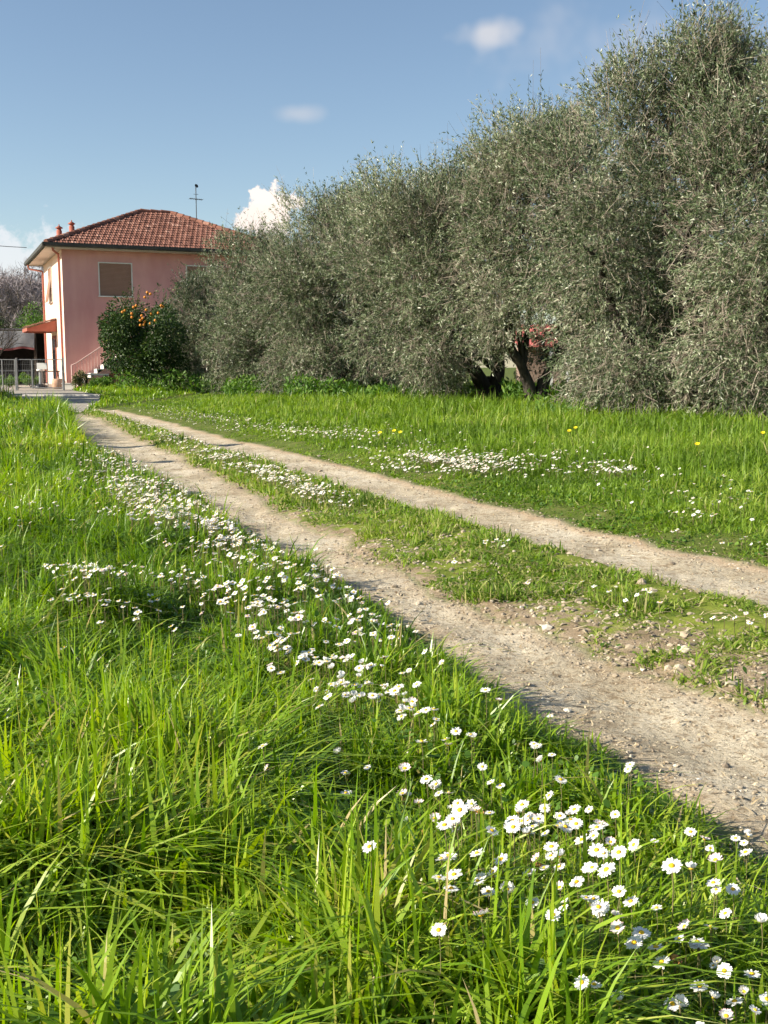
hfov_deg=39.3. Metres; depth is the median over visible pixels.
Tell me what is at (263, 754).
daisy
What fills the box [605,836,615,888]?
daisy
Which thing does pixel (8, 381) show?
garden shrub
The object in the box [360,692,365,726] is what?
daisy
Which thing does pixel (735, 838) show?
daisy
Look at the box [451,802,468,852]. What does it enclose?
daisy
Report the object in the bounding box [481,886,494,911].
daisy
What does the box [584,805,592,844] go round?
daisy
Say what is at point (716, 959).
daisy
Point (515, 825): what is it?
daisy
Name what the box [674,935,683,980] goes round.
daisy
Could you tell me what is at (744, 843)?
daisy
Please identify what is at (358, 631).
daisy
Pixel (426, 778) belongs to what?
daisy
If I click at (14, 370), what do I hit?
work table
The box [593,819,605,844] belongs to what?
daisy
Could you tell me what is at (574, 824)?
daisy
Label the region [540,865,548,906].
daisy
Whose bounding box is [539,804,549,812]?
daisy
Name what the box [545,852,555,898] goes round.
daisy
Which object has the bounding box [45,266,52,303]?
window
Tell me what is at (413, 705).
daisy
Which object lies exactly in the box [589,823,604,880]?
daisy
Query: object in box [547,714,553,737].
daisy
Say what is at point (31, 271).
bare tree
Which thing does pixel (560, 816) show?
daisy
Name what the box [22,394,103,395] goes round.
kerb
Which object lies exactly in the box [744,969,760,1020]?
daisy
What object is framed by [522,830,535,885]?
daisy
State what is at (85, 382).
stone bench
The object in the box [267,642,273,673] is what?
daisy
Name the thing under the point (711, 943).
daisy
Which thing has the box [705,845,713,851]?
daisy
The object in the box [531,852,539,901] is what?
daisy
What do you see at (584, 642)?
dry straw
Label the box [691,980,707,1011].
daisy
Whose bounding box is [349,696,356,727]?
daisy
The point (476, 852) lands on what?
daisy
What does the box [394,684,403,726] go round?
daisy
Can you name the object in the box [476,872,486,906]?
daisy
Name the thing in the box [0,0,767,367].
sky
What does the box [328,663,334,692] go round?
daisy
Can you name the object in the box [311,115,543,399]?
olive tree
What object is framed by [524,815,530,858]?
daisy
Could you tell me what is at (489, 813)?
daisy
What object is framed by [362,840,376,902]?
daisy
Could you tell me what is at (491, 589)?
strip grass
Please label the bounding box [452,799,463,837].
daisy
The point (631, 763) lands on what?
daisy
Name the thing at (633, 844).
daisy
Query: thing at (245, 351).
olive tree
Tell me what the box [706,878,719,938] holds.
daisy
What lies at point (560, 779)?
daisy
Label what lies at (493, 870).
daisy
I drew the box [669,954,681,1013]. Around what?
seed head
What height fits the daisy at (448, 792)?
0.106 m
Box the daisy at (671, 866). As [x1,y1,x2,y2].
[661,857,682,942]
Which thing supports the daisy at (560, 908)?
on the verge grass at (78, 822)
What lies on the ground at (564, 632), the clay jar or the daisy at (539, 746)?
the daisy at (539, 746)
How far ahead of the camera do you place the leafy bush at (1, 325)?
65.07 m
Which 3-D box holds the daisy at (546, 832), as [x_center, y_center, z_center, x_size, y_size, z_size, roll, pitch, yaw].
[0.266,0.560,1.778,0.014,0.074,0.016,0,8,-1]
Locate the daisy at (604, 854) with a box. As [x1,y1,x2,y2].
[599,849,610,894]
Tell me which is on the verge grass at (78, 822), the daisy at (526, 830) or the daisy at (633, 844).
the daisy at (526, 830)
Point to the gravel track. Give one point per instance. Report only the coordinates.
(636, 715)
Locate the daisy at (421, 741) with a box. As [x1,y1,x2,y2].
[415,739,427,785]
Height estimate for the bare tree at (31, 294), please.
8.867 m
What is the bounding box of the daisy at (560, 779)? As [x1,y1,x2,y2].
[554,775,566,828]
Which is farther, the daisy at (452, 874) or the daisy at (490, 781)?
the daisy at (490, 781)
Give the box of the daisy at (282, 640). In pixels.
[279,638,286,669]
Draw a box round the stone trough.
[61,383,75,389]
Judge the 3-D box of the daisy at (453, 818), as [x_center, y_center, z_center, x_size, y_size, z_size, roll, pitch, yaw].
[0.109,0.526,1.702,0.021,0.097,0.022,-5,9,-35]
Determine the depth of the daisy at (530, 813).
1.93 m
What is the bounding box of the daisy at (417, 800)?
[414,798,423,824]
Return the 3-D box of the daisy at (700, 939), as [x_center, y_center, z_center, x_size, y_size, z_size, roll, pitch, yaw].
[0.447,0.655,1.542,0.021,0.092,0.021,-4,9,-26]
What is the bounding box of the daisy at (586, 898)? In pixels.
[581,895,590,940]
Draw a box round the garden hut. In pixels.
[515,325,569,385]
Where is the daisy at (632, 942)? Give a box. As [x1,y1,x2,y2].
[625,935,642,994]
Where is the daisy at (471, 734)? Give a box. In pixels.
[466,732,475,762]
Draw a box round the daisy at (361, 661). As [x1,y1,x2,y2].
[358,658,363,691]
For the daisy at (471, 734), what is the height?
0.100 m
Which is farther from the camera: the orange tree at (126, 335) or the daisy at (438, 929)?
the orange tree at (126, 335)
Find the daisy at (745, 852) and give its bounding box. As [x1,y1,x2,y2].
[738,848,752,880]
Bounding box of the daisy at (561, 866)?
[553,863,564,882]
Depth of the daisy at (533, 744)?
2.20 m
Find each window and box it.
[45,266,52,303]
[98,262,133,297]
[186,265,217,281]
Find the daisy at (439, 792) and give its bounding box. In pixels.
[434,790,442,820]
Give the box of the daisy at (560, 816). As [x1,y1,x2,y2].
[553,812,565,844]
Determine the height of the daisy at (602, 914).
0.123 m
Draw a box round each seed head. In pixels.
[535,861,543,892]
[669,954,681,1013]
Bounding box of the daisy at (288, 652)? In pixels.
[285,650,290,676]
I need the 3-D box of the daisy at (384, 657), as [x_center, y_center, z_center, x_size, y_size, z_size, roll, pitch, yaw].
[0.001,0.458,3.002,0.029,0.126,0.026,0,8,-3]
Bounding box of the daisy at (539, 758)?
[536,755,542,803]
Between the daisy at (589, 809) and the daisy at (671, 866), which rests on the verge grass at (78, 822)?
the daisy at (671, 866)
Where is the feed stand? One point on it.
(40, 384)
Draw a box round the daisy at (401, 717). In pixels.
[397,713,406,724]
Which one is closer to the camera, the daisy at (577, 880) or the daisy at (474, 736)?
the daisy at (577, 880)
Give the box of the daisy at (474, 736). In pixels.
[470,732,476,764]
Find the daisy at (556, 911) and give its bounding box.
[545,909,560,920]
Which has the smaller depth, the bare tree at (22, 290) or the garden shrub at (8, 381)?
the garden shrub at (8, 381)
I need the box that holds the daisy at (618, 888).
[612,885,626,921]
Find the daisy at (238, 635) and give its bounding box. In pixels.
[235,634,241,659]
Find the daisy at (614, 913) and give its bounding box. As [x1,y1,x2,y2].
[611,910,624,969]
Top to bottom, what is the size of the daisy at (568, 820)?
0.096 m
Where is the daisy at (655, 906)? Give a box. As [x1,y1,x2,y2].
[651,904,660,950]
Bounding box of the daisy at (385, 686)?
[382,683,387,716]
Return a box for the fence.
[0,359,15,389]
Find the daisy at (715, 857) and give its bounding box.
[707,852,722,912]
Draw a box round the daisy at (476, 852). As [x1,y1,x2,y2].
[470,848,484,893]
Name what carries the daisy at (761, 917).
on the verge grass at (78, 822)
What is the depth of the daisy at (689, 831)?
1.92 m
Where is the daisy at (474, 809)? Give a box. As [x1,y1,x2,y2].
[470,806,480,864]
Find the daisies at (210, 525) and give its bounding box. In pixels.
[0,405,767,1023]
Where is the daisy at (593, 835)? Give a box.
[588,831,598,881]
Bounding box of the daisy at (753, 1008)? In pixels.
[749,1004,760,1022]
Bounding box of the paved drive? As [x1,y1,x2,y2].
[1,384,99,411]
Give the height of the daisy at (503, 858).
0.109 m
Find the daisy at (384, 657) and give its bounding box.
[380,655,388,694]
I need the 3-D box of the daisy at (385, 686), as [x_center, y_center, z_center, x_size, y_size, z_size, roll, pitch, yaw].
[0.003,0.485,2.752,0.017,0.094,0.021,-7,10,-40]
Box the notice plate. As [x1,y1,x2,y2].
[37,363,46,368]
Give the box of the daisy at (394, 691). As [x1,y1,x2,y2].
[389,686,398,729]
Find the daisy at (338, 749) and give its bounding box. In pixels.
[333,747,340,790]
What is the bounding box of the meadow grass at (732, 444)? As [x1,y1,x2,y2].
[114,379,767,565]
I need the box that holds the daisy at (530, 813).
[524,812,532,850]
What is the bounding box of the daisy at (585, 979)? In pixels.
[574,974,588,1013]
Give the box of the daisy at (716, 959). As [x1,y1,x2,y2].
[712,956,720,1007]
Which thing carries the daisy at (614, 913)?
on the verge grass at (78, 822)
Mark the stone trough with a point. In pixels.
(68, 386)
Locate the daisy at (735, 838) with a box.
[730,834,740,847]
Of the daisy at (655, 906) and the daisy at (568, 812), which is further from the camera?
the daisy at (568, 812)
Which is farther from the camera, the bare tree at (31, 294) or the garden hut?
the bare tree at (31, 294)
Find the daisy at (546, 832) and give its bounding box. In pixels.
[541,830,549,865]
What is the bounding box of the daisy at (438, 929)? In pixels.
[431,923,446,994]
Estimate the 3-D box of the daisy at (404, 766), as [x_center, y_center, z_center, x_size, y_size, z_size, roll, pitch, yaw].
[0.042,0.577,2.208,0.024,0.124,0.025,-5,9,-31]
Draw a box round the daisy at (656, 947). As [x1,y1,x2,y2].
[648,944,662,982]
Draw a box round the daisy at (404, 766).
[399,762,410,795]
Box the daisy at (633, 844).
[628,839,638,894]
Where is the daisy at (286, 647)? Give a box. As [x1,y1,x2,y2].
[283,645,290,676]
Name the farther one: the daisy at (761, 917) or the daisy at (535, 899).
the daisy at (535, 899)
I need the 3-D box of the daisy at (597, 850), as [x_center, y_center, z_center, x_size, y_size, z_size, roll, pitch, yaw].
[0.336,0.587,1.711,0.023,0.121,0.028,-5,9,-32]
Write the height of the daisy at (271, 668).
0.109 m
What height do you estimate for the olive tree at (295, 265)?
7.430 m
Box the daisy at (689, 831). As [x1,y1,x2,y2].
[684,827,696,877]
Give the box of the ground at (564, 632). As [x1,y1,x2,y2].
[4,368,767,1022]
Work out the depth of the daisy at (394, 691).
2.67 m
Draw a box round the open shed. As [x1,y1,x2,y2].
[0,328,47,384]
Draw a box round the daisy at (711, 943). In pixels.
[705,924,716,980]
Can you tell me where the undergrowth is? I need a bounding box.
[113,368,748,417]
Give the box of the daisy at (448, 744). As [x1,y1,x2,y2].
[445,742,452,779]
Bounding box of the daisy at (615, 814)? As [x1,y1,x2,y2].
[610,810,619,844]
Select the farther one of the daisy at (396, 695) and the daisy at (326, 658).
the daisy at (326, 658)
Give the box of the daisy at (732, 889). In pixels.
[725,883,740,942]
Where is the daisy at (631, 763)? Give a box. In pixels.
[625,762,634,802]
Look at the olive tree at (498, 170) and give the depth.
23.12 m
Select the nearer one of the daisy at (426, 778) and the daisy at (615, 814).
the daisy at (615, 814)
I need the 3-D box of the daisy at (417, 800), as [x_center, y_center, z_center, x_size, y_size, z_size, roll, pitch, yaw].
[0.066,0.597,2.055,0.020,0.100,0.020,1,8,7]
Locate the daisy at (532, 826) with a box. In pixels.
[527,824,538,838]
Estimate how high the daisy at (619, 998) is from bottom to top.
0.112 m
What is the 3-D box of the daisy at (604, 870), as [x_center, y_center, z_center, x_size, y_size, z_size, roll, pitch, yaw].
[0.324,0.577,1.577,0.026,0.131,0.029,-7,10,-41]
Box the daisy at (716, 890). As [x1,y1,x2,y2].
[711,886,721,933]
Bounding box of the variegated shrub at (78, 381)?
[70,370,88,387]
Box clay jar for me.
[52,379,61,388]
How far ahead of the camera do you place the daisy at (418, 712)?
2.51 m
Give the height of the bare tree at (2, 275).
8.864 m
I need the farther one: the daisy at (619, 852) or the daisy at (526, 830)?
the daisy at (526, 830)
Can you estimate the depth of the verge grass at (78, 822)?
1.86 m
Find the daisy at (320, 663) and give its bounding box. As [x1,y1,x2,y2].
[314,660,323,700]
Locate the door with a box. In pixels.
[52,336,57,378]
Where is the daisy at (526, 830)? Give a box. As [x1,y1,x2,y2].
[521,826,529,881]
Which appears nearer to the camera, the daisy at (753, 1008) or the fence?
the daisy at (753, 1008)
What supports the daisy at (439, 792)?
on the ground at (564, 632)
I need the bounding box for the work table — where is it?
[0,370,30,382]
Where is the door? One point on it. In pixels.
(54, 345)
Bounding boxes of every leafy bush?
[0,316,11,327]
[15,302,43,327]
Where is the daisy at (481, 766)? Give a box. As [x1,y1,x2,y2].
[477,762,486,805]
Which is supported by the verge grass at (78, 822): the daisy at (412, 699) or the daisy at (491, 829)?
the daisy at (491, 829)
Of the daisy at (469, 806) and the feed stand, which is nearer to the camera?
the daisy at (469, 806)
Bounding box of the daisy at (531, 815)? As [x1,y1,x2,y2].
[527,813,539,855]
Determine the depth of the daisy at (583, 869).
1.64 m
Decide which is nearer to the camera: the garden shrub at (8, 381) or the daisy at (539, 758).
the daisy at (539, 758)
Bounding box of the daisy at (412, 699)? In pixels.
[407,696,416,738]
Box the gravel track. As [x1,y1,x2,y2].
[74,409,767,857]
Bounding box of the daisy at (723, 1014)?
[719,1008,733,1023]
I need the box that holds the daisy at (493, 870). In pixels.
[486,866,496,887]
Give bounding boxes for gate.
[15,358,64,389]
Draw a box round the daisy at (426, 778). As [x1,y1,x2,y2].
[420,775,432,807]
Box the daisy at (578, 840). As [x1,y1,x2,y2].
[574,834,589,885]
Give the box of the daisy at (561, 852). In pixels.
[553,849,563,909]
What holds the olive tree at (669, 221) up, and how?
on the ground at (564, 632)
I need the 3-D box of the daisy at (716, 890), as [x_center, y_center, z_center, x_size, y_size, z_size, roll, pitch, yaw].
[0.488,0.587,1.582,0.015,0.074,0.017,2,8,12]
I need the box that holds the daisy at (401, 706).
[398,704,404,744]
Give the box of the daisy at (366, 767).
[364,765,370,789]
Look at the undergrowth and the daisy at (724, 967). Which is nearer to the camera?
the daisy at (724, 967)
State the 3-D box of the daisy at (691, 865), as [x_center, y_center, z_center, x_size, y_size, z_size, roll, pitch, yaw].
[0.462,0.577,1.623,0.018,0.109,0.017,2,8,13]
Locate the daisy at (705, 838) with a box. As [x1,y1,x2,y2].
[700,835,709,874]
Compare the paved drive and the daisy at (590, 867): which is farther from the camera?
the paved drive
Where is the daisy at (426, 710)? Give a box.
[421,707,430,743]
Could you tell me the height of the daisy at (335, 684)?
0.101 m
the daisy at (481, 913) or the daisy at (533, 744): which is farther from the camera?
the daisy at (533, 744)
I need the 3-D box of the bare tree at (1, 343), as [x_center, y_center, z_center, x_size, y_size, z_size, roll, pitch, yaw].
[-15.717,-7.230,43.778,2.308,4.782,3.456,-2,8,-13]
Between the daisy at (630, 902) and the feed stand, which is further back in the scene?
the feed stand
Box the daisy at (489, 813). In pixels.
[485,811,494,852]
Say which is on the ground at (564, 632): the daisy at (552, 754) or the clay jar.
the daisy at (552, 754)
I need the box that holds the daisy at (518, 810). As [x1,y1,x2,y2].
[515,807,521,853]
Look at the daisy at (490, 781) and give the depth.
2.16 m
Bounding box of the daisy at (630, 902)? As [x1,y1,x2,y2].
[623,896,638,954]
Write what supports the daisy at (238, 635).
on the ground at (564, 632)
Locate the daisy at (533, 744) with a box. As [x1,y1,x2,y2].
[529,742,537,778]
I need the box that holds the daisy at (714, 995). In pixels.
[709,990,720,1018]
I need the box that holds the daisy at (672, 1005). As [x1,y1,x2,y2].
[663,996,678,1023]
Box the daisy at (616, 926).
[609,919,624,974]
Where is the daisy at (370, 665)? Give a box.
[366,662,375,688]
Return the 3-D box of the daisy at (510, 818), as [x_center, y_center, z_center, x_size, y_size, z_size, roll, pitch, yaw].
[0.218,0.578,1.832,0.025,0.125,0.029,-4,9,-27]
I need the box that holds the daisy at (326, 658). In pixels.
[323,657,329,683]
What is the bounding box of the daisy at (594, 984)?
[587,980,601,1016]
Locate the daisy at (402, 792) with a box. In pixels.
[396,789,406,824]
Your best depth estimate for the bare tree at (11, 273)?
93.57 m
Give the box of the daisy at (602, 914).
[592,898,609,973]
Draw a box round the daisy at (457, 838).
[450,819,461,877]
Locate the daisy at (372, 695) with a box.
[367,692,376,713]
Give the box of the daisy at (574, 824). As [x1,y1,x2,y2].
[569,818,582,870]
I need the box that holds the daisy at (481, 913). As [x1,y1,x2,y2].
[472,909,489,983]
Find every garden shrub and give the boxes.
[0,374,19,387]
[18,372,38,386]
[88,376,113,388]
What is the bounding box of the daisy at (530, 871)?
[522,868,535,884]
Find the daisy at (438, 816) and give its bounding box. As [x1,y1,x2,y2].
[429,812,440,843]
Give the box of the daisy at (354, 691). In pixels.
[350,690,356,709]
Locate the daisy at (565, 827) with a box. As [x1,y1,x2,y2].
[558,821,572,875]
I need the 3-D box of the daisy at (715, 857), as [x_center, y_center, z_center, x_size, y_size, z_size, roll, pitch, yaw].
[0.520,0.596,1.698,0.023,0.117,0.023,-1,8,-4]
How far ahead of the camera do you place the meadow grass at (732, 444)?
11.61 m
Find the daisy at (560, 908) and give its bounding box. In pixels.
[558,898,568,910]
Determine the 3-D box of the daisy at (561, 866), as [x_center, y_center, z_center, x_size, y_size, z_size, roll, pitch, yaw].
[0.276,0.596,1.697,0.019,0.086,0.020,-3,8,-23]
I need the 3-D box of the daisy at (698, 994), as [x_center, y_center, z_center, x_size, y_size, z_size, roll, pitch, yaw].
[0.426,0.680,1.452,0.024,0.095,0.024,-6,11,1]
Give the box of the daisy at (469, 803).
[466,801,476,836]
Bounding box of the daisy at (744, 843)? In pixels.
[739,840,748,862]
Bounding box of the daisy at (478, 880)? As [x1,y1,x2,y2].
[473,876,483,909]
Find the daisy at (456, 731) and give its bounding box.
[450,727,461,753]
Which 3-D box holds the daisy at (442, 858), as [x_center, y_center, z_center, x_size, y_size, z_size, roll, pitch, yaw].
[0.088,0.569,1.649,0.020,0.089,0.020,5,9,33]
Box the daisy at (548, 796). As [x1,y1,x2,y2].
[546,791,553,833]
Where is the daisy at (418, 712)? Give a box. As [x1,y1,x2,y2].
[414,709,422,754]
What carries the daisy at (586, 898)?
on the verge grass at (78, 822)
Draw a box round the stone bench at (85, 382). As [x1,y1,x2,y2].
[84,374,108,384]
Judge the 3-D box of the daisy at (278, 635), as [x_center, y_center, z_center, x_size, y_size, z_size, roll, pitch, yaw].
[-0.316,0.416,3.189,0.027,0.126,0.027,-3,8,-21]
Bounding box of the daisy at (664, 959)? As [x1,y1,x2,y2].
[653,956,669,1012]
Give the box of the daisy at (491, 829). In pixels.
[486,826,497,867]
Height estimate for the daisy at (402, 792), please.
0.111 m
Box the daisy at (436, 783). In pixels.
[431,779,441,812]
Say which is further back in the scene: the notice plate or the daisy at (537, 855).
the notice plate
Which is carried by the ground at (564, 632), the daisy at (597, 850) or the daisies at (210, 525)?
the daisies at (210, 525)
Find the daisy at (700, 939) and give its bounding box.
[690,936,704,980]
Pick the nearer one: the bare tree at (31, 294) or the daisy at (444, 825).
the daisy at (444, 825)
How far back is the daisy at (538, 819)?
1.85 m
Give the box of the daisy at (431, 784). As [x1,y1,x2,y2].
[428,782,434,826]
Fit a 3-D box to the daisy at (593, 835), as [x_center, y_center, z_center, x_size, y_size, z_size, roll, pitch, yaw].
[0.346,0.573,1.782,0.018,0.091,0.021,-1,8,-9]
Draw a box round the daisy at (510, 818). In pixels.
[504,815,519,870]
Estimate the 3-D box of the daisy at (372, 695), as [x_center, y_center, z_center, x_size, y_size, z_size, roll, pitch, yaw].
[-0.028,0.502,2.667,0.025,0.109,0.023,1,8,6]
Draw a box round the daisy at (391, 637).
[388,635,393,668]
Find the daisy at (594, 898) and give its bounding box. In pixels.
[588,895,599,945]
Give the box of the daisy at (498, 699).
[495,698,501,730]
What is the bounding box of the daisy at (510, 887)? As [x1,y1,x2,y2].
[500,881,514,908]
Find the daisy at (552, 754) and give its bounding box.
[548,753,555,785]
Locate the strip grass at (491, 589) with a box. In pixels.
[80,409,767,712]
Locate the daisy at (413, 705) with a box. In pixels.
[410,702,416,741]
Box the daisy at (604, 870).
[597,862,615,947]
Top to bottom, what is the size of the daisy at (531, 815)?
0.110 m
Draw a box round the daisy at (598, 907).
[591,901,606,950]
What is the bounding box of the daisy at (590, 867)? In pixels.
[585,863,598,914]
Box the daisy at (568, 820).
[565,816,575,839]
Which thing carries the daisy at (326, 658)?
on the ground at (564, 632)
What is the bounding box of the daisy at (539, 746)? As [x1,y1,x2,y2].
[531,743,541,783]
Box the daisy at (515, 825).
[505,820,520,881]
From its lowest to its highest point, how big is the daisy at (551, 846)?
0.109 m
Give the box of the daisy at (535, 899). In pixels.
[525,897,539,913]
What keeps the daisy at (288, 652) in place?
on the ground at (564, 632)
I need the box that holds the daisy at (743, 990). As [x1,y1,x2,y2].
[738,985,748,1023]
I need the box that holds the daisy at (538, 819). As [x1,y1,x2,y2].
[533,815,543,850]
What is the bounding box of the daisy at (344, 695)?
[341,692,349,710]
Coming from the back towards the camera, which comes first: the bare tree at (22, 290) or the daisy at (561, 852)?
the bare tree at (22, 290)
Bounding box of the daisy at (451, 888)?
[443,884,459,926]
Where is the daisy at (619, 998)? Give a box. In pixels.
[610,990,623,1016]
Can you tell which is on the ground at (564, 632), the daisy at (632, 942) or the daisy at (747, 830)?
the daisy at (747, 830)
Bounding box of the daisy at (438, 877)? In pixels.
[432,874,444,920]
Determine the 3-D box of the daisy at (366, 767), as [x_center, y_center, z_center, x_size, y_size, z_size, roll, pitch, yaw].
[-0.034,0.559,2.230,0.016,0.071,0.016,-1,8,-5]
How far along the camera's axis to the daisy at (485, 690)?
2.55 m
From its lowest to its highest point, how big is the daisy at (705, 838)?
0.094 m
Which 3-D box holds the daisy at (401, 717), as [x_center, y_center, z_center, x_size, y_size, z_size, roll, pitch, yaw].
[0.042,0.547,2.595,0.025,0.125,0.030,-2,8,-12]
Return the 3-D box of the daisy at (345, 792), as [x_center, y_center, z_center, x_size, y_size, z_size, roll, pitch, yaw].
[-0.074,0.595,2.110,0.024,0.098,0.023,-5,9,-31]
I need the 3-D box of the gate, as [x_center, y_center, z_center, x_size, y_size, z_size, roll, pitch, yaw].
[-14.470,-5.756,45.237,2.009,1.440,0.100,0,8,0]
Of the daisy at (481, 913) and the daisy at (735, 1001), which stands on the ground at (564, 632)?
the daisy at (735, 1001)
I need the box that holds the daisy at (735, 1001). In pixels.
[726,997,743,1023]
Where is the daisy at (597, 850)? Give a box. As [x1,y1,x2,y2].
[588,843,604,891]
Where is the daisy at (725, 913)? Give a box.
[719,908,731,960]
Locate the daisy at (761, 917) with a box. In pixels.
[754,912,767,986]
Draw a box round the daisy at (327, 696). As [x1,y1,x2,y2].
[323,693,331,736]
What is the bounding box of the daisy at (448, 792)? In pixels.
[445,791,453,813]
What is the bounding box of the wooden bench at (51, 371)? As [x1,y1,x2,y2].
[43,371,59,383]
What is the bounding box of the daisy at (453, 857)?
[438,852,456,908]
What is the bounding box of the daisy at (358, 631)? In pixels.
[354,619,360,651]
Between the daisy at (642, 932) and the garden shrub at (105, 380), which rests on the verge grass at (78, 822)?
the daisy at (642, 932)
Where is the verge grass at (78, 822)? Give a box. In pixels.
[0,382,767,1023]
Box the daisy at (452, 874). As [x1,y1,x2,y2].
[445,869,462,940]
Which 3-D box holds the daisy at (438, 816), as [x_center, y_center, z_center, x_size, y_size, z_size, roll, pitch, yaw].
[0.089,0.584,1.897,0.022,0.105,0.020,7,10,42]
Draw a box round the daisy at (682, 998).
[675,994,688,1023]
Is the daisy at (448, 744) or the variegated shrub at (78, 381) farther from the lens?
the variegated shrub at (78, 381)
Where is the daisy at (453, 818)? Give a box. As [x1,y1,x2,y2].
[446,813,459,867]
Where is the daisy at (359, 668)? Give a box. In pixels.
[354,665,363,703]
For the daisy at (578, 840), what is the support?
on the ground at (564, 632)
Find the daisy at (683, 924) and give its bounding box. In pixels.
[677,919,689,978]
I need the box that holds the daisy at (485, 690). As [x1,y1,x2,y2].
[480,687,489,721]
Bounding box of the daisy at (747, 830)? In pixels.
[744,829,750,859]
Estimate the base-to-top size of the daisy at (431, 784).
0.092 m
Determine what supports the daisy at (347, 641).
on the ground at (564, 632)
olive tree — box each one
[149,249,260,391]
[189,208,345,394]
[226,232,356,387]
[230,167,414,394]
[273,180,471,387]
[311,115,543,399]
[419,48,643,402]
[505,0,767,418]
[517,114,687,392]
[607,108,765,379]
[642,14,767,419]
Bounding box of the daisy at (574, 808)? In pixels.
[569,804,580,845]
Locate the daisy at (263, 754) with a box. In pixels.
[259,743,267,782]
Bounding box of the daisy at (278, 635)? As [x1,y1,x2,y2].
[273,632,281,653]
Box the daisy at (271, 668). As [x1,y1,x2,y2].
[267,665,274,686]
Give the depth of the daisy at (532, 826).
1.82 m
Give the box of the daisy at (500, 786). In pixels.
[496,783,504,818]
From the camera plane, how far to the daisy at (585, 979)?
1.34 m
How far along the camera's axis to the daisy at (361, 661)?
2.87 m
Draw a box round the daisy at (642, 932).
[632,926,650,996]
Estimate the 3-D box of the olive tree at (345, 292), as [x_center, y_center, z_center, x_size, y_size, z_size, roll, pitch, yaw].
[0.019,-7.419,36.143,7.322,7.665,6.678,0,8,0]
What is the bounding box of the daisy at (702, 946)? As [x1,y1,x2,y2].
[688,940,708,980]
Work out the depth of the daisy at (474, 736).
2.45 m
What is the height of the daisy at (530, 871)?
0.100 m
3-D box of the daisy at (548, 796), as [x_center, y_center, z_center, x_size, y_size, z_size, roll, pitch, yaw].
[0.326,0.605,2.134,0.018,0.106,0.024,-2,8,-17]
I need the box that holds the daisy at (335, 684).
[332,682,338,718]
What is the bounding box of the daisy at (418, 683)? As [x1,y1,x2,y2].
[413,681,420,723]
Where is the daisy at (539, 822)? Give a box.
[534,813,543,837]
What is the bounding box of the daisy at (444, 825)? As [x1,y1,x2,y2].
[436,819,451,865]
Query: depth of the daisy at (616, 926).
1.46 m
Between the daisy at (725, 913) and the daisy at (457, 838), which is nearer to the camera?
the daisy at (725, 913)
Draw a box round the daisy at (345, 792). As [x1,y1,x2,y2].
[340,790,350,797]
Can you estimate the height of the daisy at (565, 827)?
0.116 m
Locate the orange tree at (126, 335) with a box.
[96,280,190,389]
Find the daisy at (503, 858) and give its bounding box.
[494,853,507,881]
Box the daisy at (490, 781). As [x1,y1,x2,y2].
[487,779,494,816]
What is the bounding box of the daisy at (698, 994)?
[690,980,703,1015]
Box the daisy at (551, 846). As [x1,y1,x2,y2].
[543,841,558,896]
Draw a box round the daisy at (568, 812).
[565,810,571,844]
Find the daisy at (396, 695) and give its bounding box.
[392,693,398,726]
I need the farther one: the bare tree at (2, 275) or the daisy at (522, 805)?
the bare tree at (2, 275)
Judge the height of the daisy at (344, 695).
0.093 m
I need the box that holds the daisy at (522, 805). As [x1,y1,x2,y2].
[515,800,528,846]
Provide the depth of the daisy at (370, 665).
2.89 m
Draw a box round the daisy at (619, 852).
[611,845,626,909]
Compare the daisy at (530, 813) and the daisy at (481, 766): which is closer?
the daisy at (530, 813)
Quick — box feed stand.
[34,369,47,386]
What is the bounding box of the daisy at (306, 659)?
[302,657,309,681]
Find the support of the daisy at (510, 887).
on the verge grass at (78, 822)
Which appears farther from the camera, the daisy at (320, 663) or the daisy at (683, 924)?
the daisy at (320, 663)
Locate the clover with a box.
[0,458,767,1023]
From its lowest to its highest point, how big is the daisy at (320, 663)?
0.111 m
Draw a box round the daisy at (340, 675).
[337,673,344,707]
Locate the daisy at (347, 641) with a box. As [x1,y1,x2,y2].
[343,638,349,672]
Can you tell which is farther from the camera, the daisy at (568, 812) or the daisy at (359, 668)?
the daisy at (359, 668)
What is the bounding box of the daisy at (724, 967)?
[716,962,732,1022]
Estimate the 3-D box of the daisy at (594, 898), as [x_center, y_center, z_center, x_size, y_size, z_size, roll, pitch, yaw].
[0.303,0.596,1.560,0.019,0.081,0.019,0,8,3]
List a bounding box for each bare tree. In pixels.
[0,258,43,327]
[0,262,42,326]
[0,266,32,287]
[0,276,21,354]
[7,268,41,325]
[8,261,43,282]
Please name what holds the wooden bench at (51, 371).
on the paved drive
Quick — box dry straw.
[134,454,767,901]
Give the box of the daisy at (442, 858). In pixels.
[435,855,446,875]
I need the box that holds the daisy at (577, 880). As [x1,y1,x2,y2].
[569,876,584,930]
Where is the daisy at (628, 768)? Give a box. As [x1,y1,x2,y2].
[624,765,631,801]
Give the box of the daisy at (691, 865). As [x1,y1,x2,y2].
[685,861,696,928]
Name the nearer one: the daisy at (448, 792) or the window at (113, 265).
the daisy at (448, 792)
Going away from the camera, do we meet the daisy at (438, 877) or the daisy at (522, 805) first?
the daisy at (438, 877)
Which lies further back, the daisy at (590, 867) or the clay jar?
the clay jar
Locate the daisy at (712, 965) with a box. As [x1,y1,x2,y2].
[709,962,716,989]
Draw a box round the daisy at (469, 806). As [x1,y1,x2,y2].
[465,799,474,816]
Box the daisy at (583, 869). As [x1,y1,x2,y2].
[581,861,591,921]
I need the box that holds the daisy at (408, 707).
[405,706,413,726]
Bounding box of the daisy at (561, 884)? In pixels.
[558,881,563,916]
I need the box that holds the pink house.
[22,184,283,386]
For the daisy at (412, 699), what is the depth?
2.56 m

